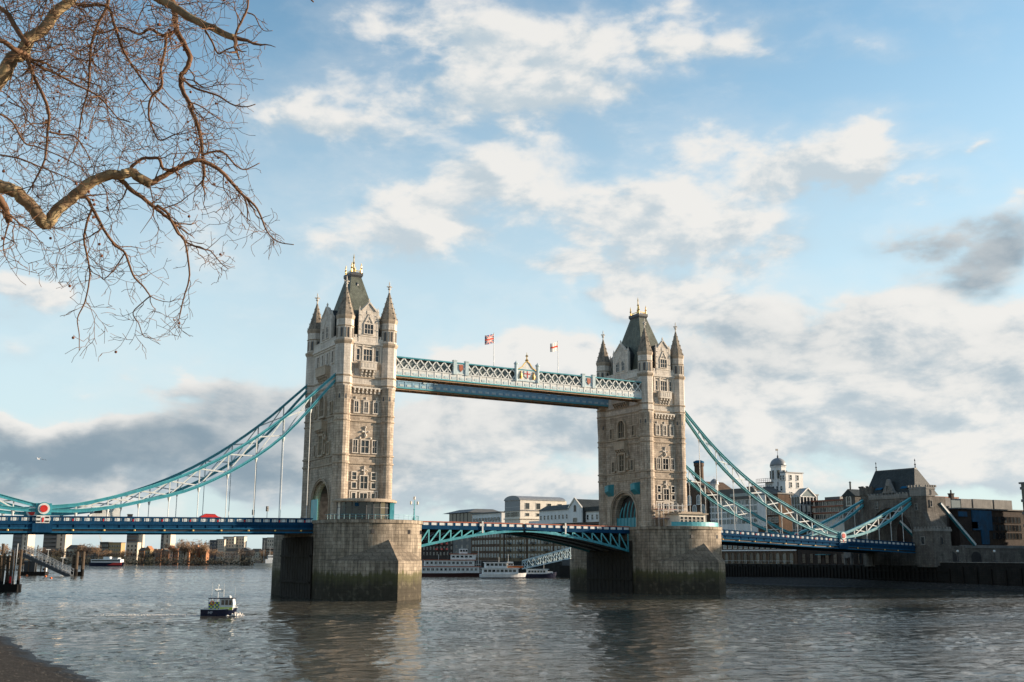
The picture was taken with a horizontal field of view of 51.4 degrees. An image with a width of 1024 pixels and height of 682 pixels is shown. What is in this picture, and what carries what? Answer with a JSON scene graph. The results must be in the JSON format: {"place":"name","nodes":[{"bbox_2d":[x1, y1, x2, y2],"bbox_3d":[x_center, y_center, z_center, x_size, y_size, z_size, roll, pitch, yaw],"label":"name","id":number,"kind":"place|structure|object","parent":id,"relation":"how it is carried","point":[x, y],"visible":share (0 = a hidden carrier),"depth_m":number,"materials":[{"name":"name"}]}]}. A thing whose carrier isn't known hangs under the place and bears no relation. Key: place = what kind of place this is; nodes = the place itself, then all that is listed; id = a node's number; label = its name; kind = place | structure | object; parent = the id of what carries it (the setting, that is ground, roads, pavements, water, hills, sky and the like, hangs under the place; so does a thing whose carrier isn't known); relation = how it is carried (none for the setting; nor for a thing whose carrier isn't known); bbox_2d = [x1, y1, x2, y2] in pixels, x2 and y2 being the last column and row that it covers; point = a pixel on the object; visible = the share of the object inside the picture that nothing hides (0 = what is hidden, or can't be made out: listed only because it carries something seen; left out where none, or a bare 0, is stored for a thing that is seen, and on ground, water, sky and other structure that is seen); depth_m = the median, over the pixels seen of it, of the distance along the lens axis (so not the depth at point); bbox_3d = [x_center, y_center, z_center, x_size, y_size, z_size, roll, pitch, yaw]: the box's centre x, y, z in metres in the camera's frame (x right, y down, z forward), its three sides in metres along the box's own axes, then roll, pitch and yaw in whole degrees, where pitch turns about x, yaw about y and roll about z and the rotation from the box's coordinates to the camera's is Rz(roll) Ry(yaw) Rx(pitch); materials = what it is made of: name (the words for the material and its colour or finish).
{"place":"outdoors","nodes":[
{"label":"outdoors","id":0,"kind":"place"},
{"bbox_2d":[0,636,99,681],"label":"shingle foreshore","id":1,"kind":"structure","parent":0,"point":[18,663],"depth_m":77.13,"materials":[{"name":"gravel"}]},
{"bbox_2d":[6,556,222,564],"bbox_3d":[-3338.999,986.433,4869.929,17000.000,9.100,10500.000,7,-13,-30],"label":"bank ground","id":2,"kind":"structure","parent":0,"point":[124,560],"depth_m":1171.82,"materials":[{"name":"brown soil"}]},
{"bbox_2d":[12,535,34,555],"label":"tower block","id":3,"kind":"structure","parent":2,"relation":"on","point":[20,541],"depth_m":1347.92,"materials":[{"name":"concrete"}]},
{"bbox_2d":[42,535,71,557],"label":"tower block","id":4,"kind":"structure","parent":2,"relation":"on","point":[57,541],"depth_m":1397.78,"materials":[{"name":"concrete"}]},
{"bbox_2d":[126,542,141,562],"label":"building","id":5,"kind":"structure","parent":2,"relation":"on","point":[131,547],"depth_m":1057.54,"materials":[{"name":"paint"}]},
{"bbox_2d":[126,535,144,547],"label":"tower block","id":6,"kind":"structure","parent":2,"relation":"on","point":[135,538],"depth_m":1499.10,"materials":[{"name":"concrete"}]},
{"bbox_2d":[5,557,266,564],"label":"bankside scrub","id":7,"kind":"object","parent":2,"relation":"on","point":[154,562],"visible":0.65,"depth_m":960.95,"materials":[{"name":"brown plant"}]},
{"bbox_2d":[160,535,175,548],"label":"tower block","id":8,"kind":"structure","parent":2,"relation":"on","point":[168,539],"depth_m":1499.30,"materials":[{"name":"concrete"}]},
{"bbox_2d":[180,539,188,562],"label":"bare tree","id":9,"kind":"object","parent":2,"relation":"on","point":[184,547],"visible":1,"depth_m":995.94,"materials":[{"name":"brown plant"}]},
{"bbox_2d":[199,542,208,560],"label":"bare tree","id":10,"kind":"object","parent":2,"relation":"on","point":[205,545],"visible":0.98,"depth_m":997.38,"materials":[{"name":"brown plant"}]},
{"bbox_2d":[209,540,216,558],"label":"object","id":11,"kind":"structure","parent":2,"relation":"on","point":[213,544],"depth_m":1077.06,"materials":[{"name":"stone"}]},
{"bbox_2d":[216,539,226,560],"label":"white flats","id":12,"kind":"structure","parent":2,"relation":"on","point":[221,545],"depth_m":1077.52,"materials":[{"name":"concrete"}]},
{"bbox_2d":[223,537,236,549],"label":"white flats","id":13,"kind":"structure","parent":2,"relation":"on","point":[231,542],"depth_m":1084.38,"materials":[{"name":"concrete"}]},
{"bbox_2d":[234,536,246,548],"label":"white flats","id":14,"kind":"structure","parent":2,"relation":"on","point":[241,542],"depth_m":1090.61,"materials":[{"name":"concrete"}]},
{"bbox_2d":[0,564,1023,681],"bbox_3d":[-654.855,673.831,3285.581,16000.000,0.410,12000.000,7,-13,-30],"label":"river water","id":15,"kind":"structure","parent":0,"point":[469,629],"depth_m":122.98,"materials":[{"name":"grey liquid"}]},
{"bbox_2d":[0,544,22,591],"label":"mooring dolphin","id":16,"kind":"object","parent":15,"relation":"in","point":[9,585],"visible":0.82,"depth_m":255.27,"materials":[{"name":"brown wood"}]},
{"bbox_2d":[20,545,47,575],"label":"mooring pontoon","id":17,"kind":"object","parent":15,"relation":"on","point":[30,567],"visible":0.67,"depth_m":462.90,"materials":[{"name":"metal"}]},
{"bbox_2d":[22,545,73,575],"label":"pontoon gangway","id":18,"kind":"object","parent":15,"relation":"on","point":[53,567],"visible":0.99,"depth_m":450.71,"materials":[{"name":"metal"}]},
{"bbox_2d":[65,545,82,563],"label":"terraced house","id":19,"kind":"structure","parent":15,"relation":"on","point":[70,547],"depth_m":1046.83,"materials":[{"name":"paint"}]},
{"bbox_2d":[71,552,84,575],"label":"mooring dolphin","id":20,"kind":"object","parent":15,"relation":"in","point":[75,560],"visible":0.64,"depth_m":458.59},
{"bbox_2d":[79,547,98,564],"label":"terraced house","id":21,"kind":"structure","parent":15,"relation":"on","point":[91,555],"depth_m":1033.86,"materials":[{"name":"brick"}]},
{"bbox_2d":[99,542,108,557],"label":"terraced house","id":22,"kind":"structure","parent":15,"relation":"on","point":[104,545],"depth_m":1028.31,"materials":[{"name":"brick"}]},
{"bbox_2d":[89,557,124,565],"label":"river bus","id":23,"kind":"object","parent":15,"relation":"on","point":[107,561],"visible":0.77,"depth_m":877.04,"materials":[{"name":"white paint"}]},
{"bbox_2d":[108,542,125,558],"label":"riverside warehouse","id":24,"kind":"structure","parent":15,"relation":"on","point":[115,547],"depth_m":1028.07,"materials":[{"name":"brick"}]},
{"bbox_2d":[95,614,200,615],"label":"wake","id":25,"kind":"object","parent":15,"relation":"on","point":[157,614],"visible":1,"depth_m":154.17,"materials":[{"name":"white liquid"}]},
{"bbox_2d":[144,546,153,564],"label":"terraced house","id":26,"kind":"structure","parent":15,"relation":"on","point":[148,549],"depth_m":997.51,"materials":[{"name":"brick"}]},
{"bbox_2d":[161,548,168,564],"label":"terraced house","id":27,"kind":"structure","parent":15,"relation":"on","point":[167,550],"depth_m":1005.92,"materials":[{"name":"orange brick"}]},
{"bbox_2d":[190,545,199,564],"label":"terraced house","id":28,"kind":"structure","parent":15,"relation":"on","point":[197,553],"depth_m":1002.25,"materials":[{"name":"orange brick"}]},
{"bbox_2d":[200,583,238,615],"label":"police launch","id":29,"kind":"object","parent":15,"relation":"on","point":[224,606],"visible":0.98,"depth_m":154.40,"materials":[{"name":"white paint"}]},
{"bbox_2d":[224,548,240,564],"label":"terraced house","id":30,"kind":"structure","parent":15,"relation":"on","point":[232,551],"depth_m":1016.25,"materials":[{"name":"paint"}]},
{"bbox_2d":[240,547,251,564],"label":"terraced house","id":31,"kind":"structure","parent":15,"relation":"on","point":[244,550],"depth_m":1021.00,"materials":[{"name":"brick"}]},
{"bbox_2d":[250,549,262,564],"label":"terraced house","id":32,"kind":"structure","parent":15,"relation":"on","point":[257,554],"depth_m":1016.68,"materials":[{"name":"paint"}]},
{"bbox_2d":[254,540,272,565],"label":"work vessel","id":33,"kind":"object","parent":15,"relation":"on","point":[268,561],"visible":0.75,"depth_m":906.25,"materials":[{"name":"white metal"}]},
{"bbox_2d":[271,519,422,600],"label":"bridge pier","id":34,"kind":"structure","parent":15,"relation":"in","point":[357,559],"depth_m":214.04,"materials":[{"name":"stone"}]},
{"bbox_2d":[0,516,312,534],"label":"side span","id":35,"kind":"object","parent":34,"relation":"on","point":[77,525],"visible":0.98,"depth_m":208.49,"materials":[{"name":"blue paint"}]},
{"bbox_2d":[88,508,119,516],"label":"van","id":36,"kind":"object","parent":35,"relation":"on","point":[114,512],"visible":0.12,"depth_m":205.91,"materials":[{"name":"white paint"}]},
{"bbox_2d":[300,256,397,519],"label":"bridge tower","id":37,"kind":"structure","parent":34,"relation":"on","point":[352,341],"depth_m":233.82,"materials":[{"name":"stone"}]},
{"bbox_2d":[20,384,307,533],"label":"suspension chain","id":38,"kind":"object","parent":37,"relation":"hanging from","point":[228,447],"visible":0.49,"depth_m":232.60,"materials":[{"name":"teal paint"}]},
{"bbox_2d":[0,502,24,515],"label":"short chain","id":39,"kind":"object","parent":38,"relation":"hanging from","point":[3,512],"visible":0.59,"depth_m":210.31,"materials":[{"name":"teal paint"}]},
{"bbox_2d":[32,373,335,531],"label":"suspension chain","id":40,"kind":"object","parent":37,"relation":"hanging from","point":[44,510],"visible":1,"depth_m":211.10,"materials":[{"name":"teal paint"}]},
{"bbox_2d":[0,494,35,515],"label":"short chain","id":41,"kind":"object","parent":40,"relation":"hanging from","point":[9,507],"visible":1,"depth_m":194.71,"materials":[{"name":"teal paint"}]},
{"bbox_2d":[317,433,324,457],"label":"window","id":42,"kind":"structure","parent":37,"relation":"in","point":[320,447],"depth_m":236.29,"materials":[{"name":"glass"}]},
{"bbox_2d":[318,395,326,418],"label":"window","id":43,"kind":"structure","parent":37,"relation":"in","point":[322,411],"depth_m":237.47,"materials":[{"name":"glass"}]},
{"bbox_2d":[352,439,357,452],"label":"window","id":44,"kind":"structure","parent":37,"relation":"in","point":[354,441],"depth_m":229.35,"materials":[{"name":"stone"}]},
{"bbox_2d":[359,475,368,489],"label":"window","id":45,"kind":"structure","parent":37,"relation":"in","point":[363,479],"depth_m":228.91,"materials":[{"name":"stone"}]},
{"bbox_2d":[360,439,369,453],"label":"window","id":46,"kind":"structure","parent":37,"relation":"in","point":[364,444],"depth_m":230.48,"materials":[{"name":"stone"}]},
{"bbox_2d":[363,401,368,413],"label":"window","id":47,"kind":"structure","parent":37,"relation":"in","point":[365,403],"depth_m":232.17,"materials":[{"name":"stone"}]},
{"bbox_2d":[362,348,372,361],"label":"window","id":48,"kind":"structure","parent":37,"relation":"in","point":[367,352],"depth_m":234.51,"materials":[{"name":"glass"}]},
{"bbox_2d":[371,440,377,453],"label":"window","id":49,"kind":"structure","parent":37,"relation":"in","point":[374,442],"depth_m":231.55,"materials":[{"name":"stone"}]},
{"bbox_2d":[395,380,608,408],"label":"walkway","id":50,"kind":"structure","parent":37,"relation":"attached to","point":[481,393],"depth_m":269.11,"materials":[{"name":"teal paint"}]},
{"bbox_2d":[396,354,641,401],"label":"walkway","id":51,"kind":"structure","parent":37,"relation":"attached to","point":[526,376],"depth_m":253.57,"materials":[{"name":"white paint"}]},
{"bbox_2d":[485,334,493,365],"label":"flagpole","id":52,"kind":"object","parent":51,"relation":"on","point":[489,339],"visible":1,"depth_m":252.87,"materials":[{"name":"white metal"}]},
{"bbox_2d":[332,498,396,518],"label":"glass pavilion","id":53,"kind":"structure","parent":34,"relation":"on","point":[355,508],"depth_m":221.87,"materials":[{"name":"glass"}]},
{"bbox_2d":[421,521,522,546],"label":"bascule leaf","id":54,"kind":"object","parent":34,"relation":"on","point":[460,530],"visible":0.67,"depth_m":241.81,"materials":[{"name":"blue paint"}]},
{"bbox_2d":[422,541,481,576],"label":"passenger boat","id":55,"kind":"object","parent":15,"relation":"on","point":[461,564],"visible":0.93,"depth_m":464.84,"materials":[{"name":"white metal"}]},
{"bbox_2d":[479,562,525,577],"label":"passenger boat","id":56,"kind":"object","parent":15,"relation":"on","point":[499,569],"visible":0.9,"depth_m":432.65,"materials":[{"name":"white paint"}]},
{"bbox_2d":[525,569,556,577],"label":"passenger boat","id":57,"kind":"object","parent":15,"relation":"on","point":[538,573],"visible":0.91,"depth_m":444.22,"materials":[{"name":"blue paint"}]},
{"bbox_2d":[560,560,569,577],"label":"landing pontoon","id":58,"kind":"object","parent":15,"relation":"on","point":[565,569],"visible":0.18,"depth_m":456.78,"materials":[{"name":"metal"}]},
{"bbox_2d":[522,547,570,569],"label":"truss gangway","id":59,"kind":"object","parent":58,"relation":"on","point":[543,562],"visible":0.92,"depth_m":465.73,"materials":[{"name":"blue paint"}]},
{"bbox_2d":[570,526,725,594],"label":"bridge pier","id":60,"kind":"structure","parent":15,"relation":"in","point":[683,560],"depth_m":255.62,"materials":[{"name":"stone"}]},
{"bbox_2d":[499,523,629,551],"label":"bascule leaf","id":61,"kind":"object","parent":60,"relation":"on","point":[575,536],"visible":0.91,"depth_m":260.37,"materials":[{"name":"blue paint"}]},
{"bbox_2d":[596,299,686,526],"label":"bridge tower","id":62,"kind":"structure","parent":60,"relation":"on","point":[641,447],"depth_m":275.08,"materials":[{"name":"stone"}]},
{"bbox_2d":[616,419,626,439],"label":"window","id":63,"kind":"structure","parent":62,"relation":"in","point":[621,428],"depth_m":278.48,"materials":[{"name":"glass"}]},
{"bbox_2d":[617,452,626,472],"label":"window","id":64,"kind":"structure","parent":62,"relation":"in","point":[622,460],"depth_m":276.86,"materials":[{"name":"glass"}]},
{"bbox_2d":[662,458,669,470],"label":"window","id":65,"kind":"structure","parent":62,"relation":"in","point":[665,461],"depth_m":271.17,"materials":[{"name":"stone"}]},
{"bbox_2d":[663,488,669,500],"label":"window","id":66,"kind":"structure","parent":62,"relation":"in","point":[666,491],"depth_m":269.65,"materials":[{"name":"stone"}]},
{"bbox_2d":[686,465,798,548],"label":"suspension chain","id":67,"kind":"object","parent":62,"relation":"hanging from","point":[724,497],"visible":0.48,"depth_m":304.26,"materials":[{"name":"teal paint"}]},
{"bbox_2d":[685,411,847,548],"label":"suspension chain","id":68,"kind":"object","parent":62,"relation":"hanging from","point":[841,536],"visible":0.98,"depth_m":286.10,"materials":[{"name":"teal paint"}]},
{"bbox_2d":[845,497,911,539],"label":"short chain","id":69,"kind":"object","parent":68,"relation":"hanging from","point":[893,517],"visible":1,"depth_m":308.78,"materials":[{"name":"teal paint"}]},
{"bbox_2d":[653,503,683,525],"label":"scaffold","id":70,"kind":"object","parent":60,"relation":"on","point":[658,509],"visible":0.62,"depth_m":264.83,"materials":[{"name":"metal"}]},
{"bbox_2d":[662,512,708,525],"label":"pier kiosk","id":71,"kind":"object","parent":60,"relation":"on","point":[686,516],"visible":0.7,"depth_m":263.75,"materials":[{"name":"beige paint"}]},
{"bbox_2d":[671,522,717,526],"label":"site hoarding","id":72,"kind":"object","parent":60,"relation":"on","point":[713,524],"visible":0.92,"depth_m":256.09,"materials":[{"name":"teal paint"}]},
{"bbox_2d":[721,529,915,552],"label":"side span","id":73,"kind":"object","parent":60,"relation":"on","point":[766,540],"visible":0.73,"depth_m":296.28,"materials":[{"name":"blue paint"}]},
{"bbox_2d":[0,0,1023,555],"label":"sky","id":74,"kind":"structure","parent":0,"point":[823,200],"materials":[{"name":"blue"}]},
{"bbox_2d":[423,560,1023,585],"bbox_3d":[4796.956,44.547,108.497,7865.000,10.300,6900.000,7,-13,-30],"label":"bank ground","id":75,"kind":"structure","parent":0,"point":[1013,575],"depth_m":317.24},
{"bbox_2d":[841,482,861,537],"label":"dark gabled house","id":76,"kind":"structure","parent":75,"relation":"on","point":[850,496],"depth_m":351.17,"materials":[{"name":"brick"}]},
{"bbox_2d":[858,459,952,566],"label":"gatehouse","id":77,"kind":"object","parent":75,"relation":"on","point":[924,514],"visible":0.91,"depth_m":319.86,"materials":[{"name":"stone"}]},
{"bbox_2d":[799,499,863,535],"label":"short chain","id":78,"kind":"object","parent":77,"relation":"hanging from","point":[847,517],"visible":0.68,"depth_m":325.56,"materials":[{"name":"teal paint"}]},
{"bbox_2d":[940,502,975,545],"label":"land tie","id":79,"kind":"object","parent":77,"relation":"attached to","point":[961,528],"visible":1,"depth_m":320.56,"materials":[{"name":"teal paint"}]},
{"bbox_2d":[890,545,1023,564],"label":"approach viaduct","id":80,"kind":"object","parent":75,"relation":"on","point":[979,553],"visible":0.56,"depth_m":327.14,"materials":[{"name":"stone"}]},
{"bbox_2d":[940,562,1023,566],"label":"quay railing","id":81,"kind":"object","parent":75,"relation":"on","point":[1014,564],"visible":1,"depth_m":294.60,"materials":[{"name":"black metal"}]},
{"bbox_2d":[844,552,853,564],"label":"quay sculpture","id":82,"kind":"object","parent":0,"point":[847,555],"visible":0.94,"depth_m":338.18,"materials":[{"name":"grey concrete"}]},
{"bbox_2d":[726,577,1023,590],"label":"mud foreshore","id":83,"kind":"structure","parent":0,"point":[812,581],"depth_m":322.27,"materials":[{"name":"brown soil"}]},
{"bbox_2d":[726,564,1022,586],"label":"timber fender","id":84,"kind":"object","parent":83,"relation":"on","point":[922,579],"visible":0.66,"depth_m":333.47,"materials":[{"name":"brown wood"}]},
{"bbox_2d":[945,498,1023,545],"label":"dark clad building","id":85,"kind":"structure","parent":0,"point":[989,522],"depth_m":367.28,"materials":[{"name":"metal"}]},
{"bbox_3d":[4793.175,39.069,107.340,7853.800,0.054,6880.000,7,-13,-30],"label":"bank pavement","id":86,"kind":"structure","parent":0,"visible":0},
{"bbox_2d":[421,532,452,559],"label":"dark brick block","id":87,"kind":"structure","parent":86,"relation":"on","point":[431,552],"depth_m":700.69,"materials":[{"name":"brick"}]},
{"bbox_2d":[444,509,496,553],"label":"glass topped building","id":88,"kind":"structure","parent":86,"relation":"on","point":[461,516],"depth_m":665.74,"materials":[{"name":"grey glass"}]},
{"bbox_2d":[471,511,504,560],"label":"brick warehouse","id":89,"kind":"structure","parent":86,"relation":"on","point":[488,546],"depth_m":619.26,"materials":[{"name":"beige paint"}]},
{"bbox_2d":[500,504,568,561],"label":"stock brick warehouse","id":90,"kind":"structure","parent":86,"relation":"on","point":[515,548],"depth_m":543.90,"materials":[{"name":"beige brick"}]},
{"bbox_2d":[503,496,566,523],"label":"cream building","id":91,"kind":"structure","parent":86,"relation":"on","point":[522,509],"depth_m":580.81,"materials":[{"name":"paint"}]},
{"bbox_2d":[568,497,598,557],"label":"gabled warehouse","id":92,"kind":"structure","parent":86,"relation":"on","point":[583,511],"depth_m":498.21,"materials":[{"name":"white paint"}]},
{"bbox_2d":[687,480,731,521],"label":"gabled brewhouse","id":93,"kind":"structure","parent":86,"relation":"on","point":[695,503],"depth_m":424.64,"materials":[{"name":"brown brick"}]},
{"bbox_2d":[693,460,703,480],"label":"brick chimney","id":94,"kind":"object","parent":93,"relation":"on","point":[698,471],"visible":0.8,"depth_m":440.17,"materials":[{"name":"brown brick"}]},
{"bbox_2d":[709,479,760,531],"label":"glazed quay building","id":95,"kind":"structure","parent":86,"relation":"on","point":[741,496],"depth_m":407.22,"materials":[{"name":"grey glass"}]},
{"bbox_2d":[722,531,805,563],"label":"arcaded wharf","id":96,"kind":"structure","parent":86,"relation":"on","point":[744,555],"depth_m":382.52,"materials":[{"name":"brown brick"}]},
{"bbox_2d":[756,487,818,531],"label":"white panel warehouse","id":97,"kind":"structure","parent":86,"relation":"on","point":[775,519],"depth_m":386.48,"materials":[{"name":"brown brick"}]},
{"bbox_2d":[756,449,803,496],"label":"domed white tower","id":98,"kind":"structure","parent":97,"relation":"on","point":[783,480],"depth_m":391.32,"materials":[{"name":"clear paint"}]},
{"bbox_2d":[791,488,816,535],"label":"glass gabled building","id":99,"kind":"structure","parent":86,"relation":"on","point":[802,499],"depth_m":377.73,"materials":[{"name":"glass"}]},
{"bbox_2d":[811,496,844,536],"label":"banded building","id":100,"kind":"structure","parent":86,"relation":"on","point":[826,508],"depth_m":372.51,"materials":[{"name":"brown brick"}]},
{"bbox_2d":[798,538,862,564],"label":"dark wharf shed","id":101,"kind":"structure","parent":86,"relation":"on","point":[819,557],"depth_m":351.58,"materials":[{"name":"brick"}]},
{"bbox_2d":[897,506,949,541],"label":"sooty block","id":102,"kind":"structure","parent":86,"relation":"on","point":[908,537],"depth_m":347.13,"materials":[{"name":"brick"}]},
{"bbox_2d":[1018,482,1023,526],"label":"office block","id":103,"kind":"structure","parent":86,"relation":"on","point":[1022,488],"depth_m":362.43,"materials":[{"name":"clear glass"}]},
{"bbox_3d":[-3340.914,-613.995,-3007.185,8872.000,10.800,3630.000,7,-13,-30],"label":"bank ground","id":104,"kind":"structure","parent":0,"visible":0},
{"bbox_2d":[0,0,313,362],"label":"plane tree","id":105,"kind":"object","parent":104,"relation":"on","point":[20,53],"visible":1,"depth_m":12.50,"materials":[{"name":"brown plant"}]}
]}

